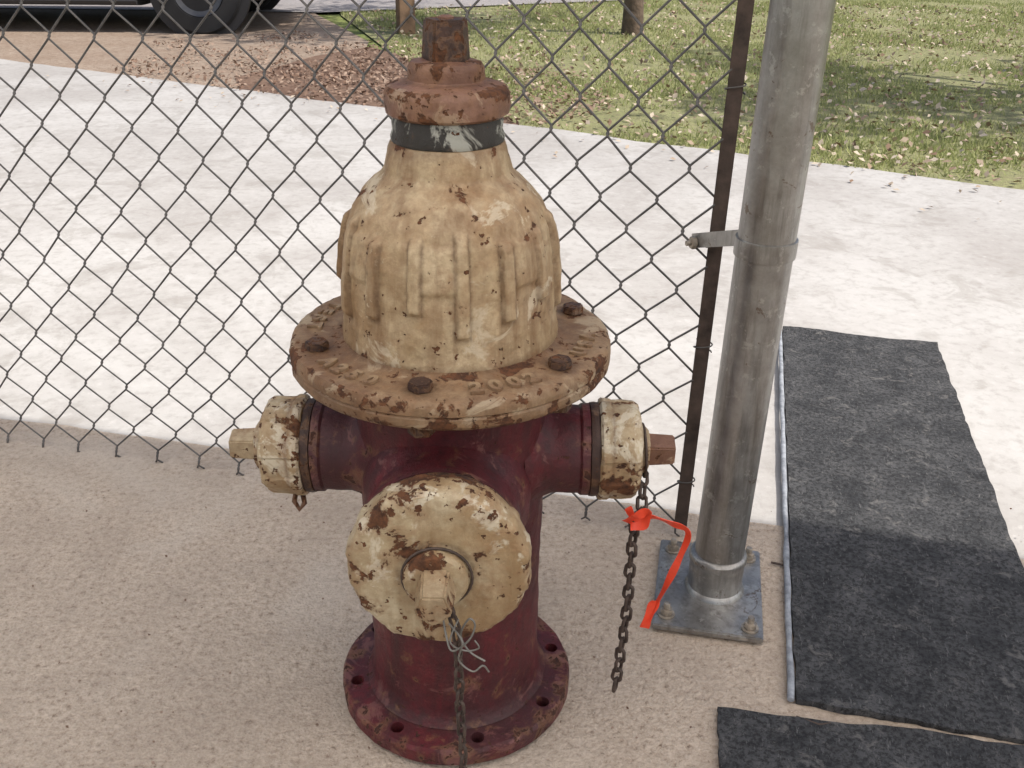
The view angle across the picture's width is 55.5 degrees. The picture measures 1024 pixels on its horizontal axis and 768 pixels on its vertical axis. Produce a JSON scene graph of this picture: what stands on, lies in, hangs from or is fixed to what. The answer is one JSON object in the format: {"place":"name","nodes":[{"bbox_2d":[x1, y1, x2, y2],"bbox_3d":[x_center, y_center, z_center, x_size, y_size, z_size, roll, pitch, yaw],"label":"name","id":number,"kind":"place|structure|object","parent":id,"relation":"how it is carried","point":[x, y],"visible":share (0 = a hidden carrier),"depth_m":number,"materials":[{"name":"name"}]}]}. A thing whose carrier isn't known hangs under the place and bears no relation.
{"place":"outdoors","nodes":[
{"label":"outdoors","id":0,"kind":"place"},
{"bbox_2d":[0,8,367,100],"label":"dirt driveway","id":1,"kind":"structure","parent":0,"point":[118,37],"depth_m":7.11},
{"bbox_2d":[0,0,279,33],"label":"parked car","id":2,"kind":"object","parent":1,"relation":"on","point":[188,16],"visible":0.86,"depth_m":7.42,"materials":[{"name":"grey paint"}]},
{"bbox_2d":[0,0,612,11],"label":"street","id":3,"kind":"structure","parent":0,"point":[314,6],"depth_m":9.49,"materials":[{"name":"grey asphalt"}]},
{"bbox_2d":[313,12,385,50],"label":"ground","id":4,"kind":"structure","parent":0,"point":[337,18],"depth_m":8.31,"materials":[{"name":"green plant"}]},
{"bbox_2d":[0,59,1023,558],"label":"driveway","id":5,"kind":"structure","parent":0,"point":[876,255],"depth_m":2.87,"materials":[{"name":"white concrete"}]},
{"bbox_2d":[0,419,1023,767],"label":"carport floor","id":6,"kind":"structure","parent":0,"point":[274,697],"depth_m":1.41,"materials":[{"name":"concrete"}]},
{"bbox_2d":[0,0,754,536],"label":"chain link fence","id":7,"kind":"object","parent":6,"relation":"on","point":[728,128],"visible":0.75,"depth_m":1.48,"materials":[{"name":"metal"}]},
{"bbox_2d":[229,14,690,767],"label":"fire hydrant","id":8,"kind":"object","parent":6,"relation":"on","point":[449,350],"visible":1,"depth_m":0.99,"materials":[{"name":"beige metal"}]},
{"bbox_2d":[10,493,1011,763],"bbox_3d":[0.095,0.403,1.319,2.194,0.005,0.900,1,27,0],"label":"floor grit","id":9,"kind":"object","parent":6,"relation":"on","point":[306,635],"visible":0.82,"depth_m":1.34,"materials":[{"name":"gravel"}]},
{"bbox_2d":[652,0,835,643],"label":"steel carport post","id":10,"kind":"object","parent":6,"relation":"on","point":[713,589],"visible":0.99,"depth_m":1.27,"materials":[{"name":"grey metal"}]},
{"bbox_2d":[771,561,830,724],"bbox_3d":[0.408,0.362,1.404,0.052,0.006,0.348,3,27,4],"label":"twig","id":11,"kind":"object","parent":6,"relation":"on","point":[780,564],"visible":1,"depth_m":1.26,"materials":[{"name":"wood"}]},
{"bbox_2d":[717,707,1023,767],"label":"rubber floor mat","id":12,"kind":"object","parent":6,"relation":"on","point":[750,739],"visible":1,"depth_m":1.22,"materials":[{"name":"black rubber"}]},
{"bbox_2d":[779,326,1023,744],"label":"rubber floor mat","id":13,"kind":"object","parent":6,"relation":"on","point":[903,571],"visible":0.97,"depth_m":1.59,"materials":[{"name":"black rubber"}]},
{"bbox_2d":[340,0,1023,189],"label":"lawn","id":14,"kind":"structure","parent":0,"point":[666,117],"depth_m":6.02,"materials":[{"name":"plant"}]},
{"bbox_2d":[111,30,625,136],"bbox_3d":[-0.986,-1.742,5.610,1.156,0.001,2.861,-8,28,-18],"label":"mulch bed","id":15,"kind":"object","parent":14,"relation":"on","point":[250,81],"visible":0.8,"depth_m":5.71,"materials":[{"name":"brown wood"}]},
{"bbox_2d":[395,0,415,33],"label":"wooden post","id":16,"kind":"object","parent":14,"relation":"on","point":[403,9],"visible":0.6,"depth_m":7.62,"materials":[{"name":"brown wood"}]},
{"bbox_2d":[621,0,643,35],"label":"shade tree","id":17,"kind":"object","parent":14,"relation":"on","point":[630,25],"visible":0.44,"depth_m":7.74,"materials":[{"name":"brown plant"}]},
{"bbox_2d":[349,0,1023,181],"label":"fallen leaves","id":18,"kind":"object","parent":14,"relation":"on","point":[903,139],"visible":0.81,"depth_m":5.87,"materials":[{"name":"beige plant"}]}
]}

